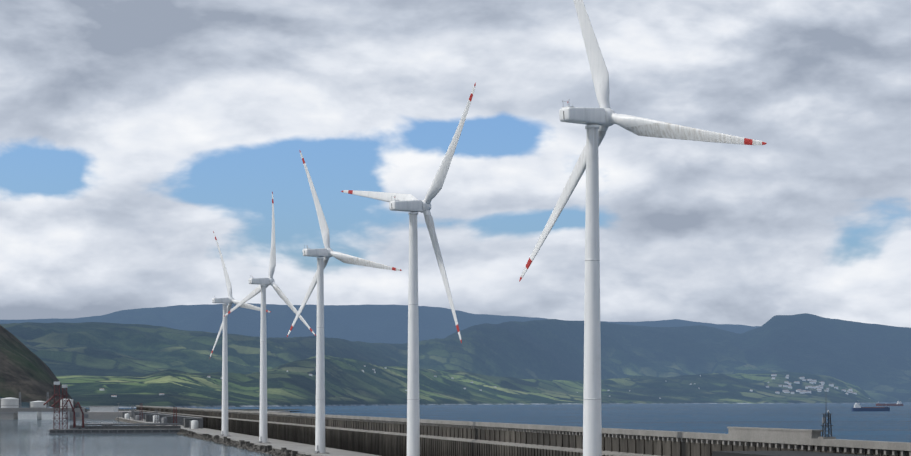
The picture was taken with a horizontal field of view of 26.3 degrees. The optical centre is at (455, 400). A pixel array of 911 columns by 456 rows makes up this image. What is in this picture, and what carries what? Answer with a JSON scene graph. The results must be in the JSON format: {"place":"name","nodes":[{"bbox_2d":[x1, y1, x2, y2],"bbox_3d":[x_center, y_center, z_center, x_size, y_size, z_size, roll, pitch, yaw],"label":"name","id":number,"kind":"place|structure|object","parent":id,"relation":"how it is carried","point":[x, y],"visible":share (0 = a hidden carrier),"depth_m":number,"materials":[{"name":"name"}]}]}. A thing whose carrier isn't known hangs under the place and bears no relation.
{"place":"outdoors","nodes":[
{"label":"outdoors","id":0,"kind":"place"},
{"bbox_2d":[0,408,289,418],"bbox_3d":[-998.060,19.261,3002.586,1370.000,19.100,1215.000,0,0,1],"label":"pier","id":1,"kind":"structure","parent":0,"point":[102,415],"depth_m":2404.41,"materials":[{"name":"grey concrete"}]},
{"bbox_2d":[0,392,117,419],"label":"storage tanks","id":2,"kind":"object","parent":1,"relation":"on","point":[9,402],"visible":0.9,"depth_m":2444.11,"materials":[{"name":"grey metal"}]},
{"bbox_2d":[0,325,302,411],"bbox_3d":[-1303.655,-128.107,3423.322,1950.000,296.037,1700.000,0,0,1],"label":"hillside","id":3,"kind":"structure","parent":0,"point":[27,373],"depth_m":2691.38,"materials":[{"name":"green plant"}]},
{"bbox_2d":[0,303,760,343],"bbox_3d":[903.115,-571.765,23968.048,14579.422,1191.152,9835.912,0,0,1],"label":"mountains","id":4,"kind":"structure","parent":0,"point":[367,323],"depth_m":22565.05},
{"bbox_2d":[0,355,877,407],"bbox_3d":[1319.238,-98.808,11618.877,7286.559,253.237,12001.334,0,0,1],"label":"coast hills","id":5,"kind":"structure","parent":0,"point":[349,382],"depth_m":9902.09,"materials":[{"name":"green plant"}]},
{"bbox_2d":[100,365,869,398],"bbox_3d":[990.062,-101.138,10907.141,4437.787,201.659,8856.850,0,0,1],"label":"village buildings","id":6,"kind":"structure","parent":5,"relation":"on","point":[811,381],"depth_m":14281.12,"materials":[{"name":"tile"}]},
{"bbox_2d":[0,313,910,402],"bbox_3d":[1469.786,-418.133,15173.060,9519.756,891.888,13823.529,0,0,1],"label":"ridge","id":7,"kind":"structure","parent":0,"point":[873,361],"depth_m":15969.02,"materials":[{"name":"green plant"}]},
{"bbox_2d":[0,403,910,455],"bbox_3d":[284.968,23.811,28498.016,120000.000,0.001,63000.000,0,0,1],"label":"sea water","id":8,"kind":"structure","parent":0,"point":[35,438],"depth_m":2165.86,"materials":[{"name":"liquid"}]},
{"bbox_2d":[43,382,202,433],"bbox_3d":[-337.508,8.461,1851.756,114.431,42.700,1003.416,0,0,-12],"label":"jetty","id":9,"kind":"object","parent":8,"relation":"on","point":[190,422],"visible":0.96,"depth_m":1372.31,"materials":[{"name":"grey metal"}]},
{"bbox_2d":[114,418,310,455],"bbox_3d":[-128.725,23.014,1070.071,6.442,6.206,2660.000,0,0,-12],"label":"riprap rocks","id":10,"kind":"object","parent":8,"relation":"on","point":[267,449],"visible":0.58,"depth_m":973.65,"materials":[{"name":"grey stone"}]},
{"bbox_2d":[116,405,910,455],"bbox_3d":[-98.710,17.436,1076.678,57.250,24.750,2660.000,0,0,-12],"label":"breakwater","id":11,"kind":"object","parent":8,"relation":"on","point":[345,435],"visible":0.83,"depth_m":552.66,"materials":[{"name":"concrete"}]},
{"bbox_2d":[210,231,270,435],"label":"wind turbine","id":12,"kind":"object","parent":11,"relation":"on","point":[229,300],"visible":0.94,"depth_m":1121.99,"materials":[{"name":"paint"}]},
{"bbox_2d":[224,192,315,442],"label":"wind turbine","id":13,"kind":"object","parent":11,"relation":"on","point":[263,283],"visible":1,"depth_m":939.59,"materials":[{"name":"paint"}]},
{"bbox_2d":[287,150,401,453],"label":"wind turbine","id":14,"kind":"object","parent":11,"relation":"on","point":[327,252],"visible":0.98,"depth_m":757.31,"materials":[{"name":"paint"}]},
{"bbox_2d":[341,82,475,455],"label":"wind turbine","id":15,"kind":"object","parent":11,"relation":"on","point":[412,205],"visible":1,"depth_m":574.85,"materials":[{"name":"paint"}]},
{"bbox_2d":[519,0,766,455],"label":"wind turbine","id":16,"kind":"object","parent":11,"relation":"on","point":[597,122],"visible":1,"depth_m":392.64,"materials":[{"name":"paint"}]},
{"bbox_2d":[818,410,835,438],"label":"lattice tower","id":17,"kind":"structure","parent":11,"relation":"on","point":[826,425],"depth_m":326.35,"materials":[{"name":"metal"}]},
{"bbox_2d":[852,403,889,410],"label":"cargo ship","id":18,"kind":"object","parent":8,"relation":"on","point":[857,407],"visible":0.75,"depth_m":4174.00,"materials":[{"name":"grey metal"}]},
{"bbox_2d":[876,401,902,405],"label":"cargo ship","id":19,"kind":"object","parent":8,"relation":"on","point":[899,403],"visible":0.81,"depth_m":7807.68,"materials":[{"name":"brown metal"}]},
{"bbox_2d":[0,0,910,327],"label":"sky","id":20,"kind":"structure","parent":0,"point":[133,132],"materials":[{"name":"white"}]}
]}

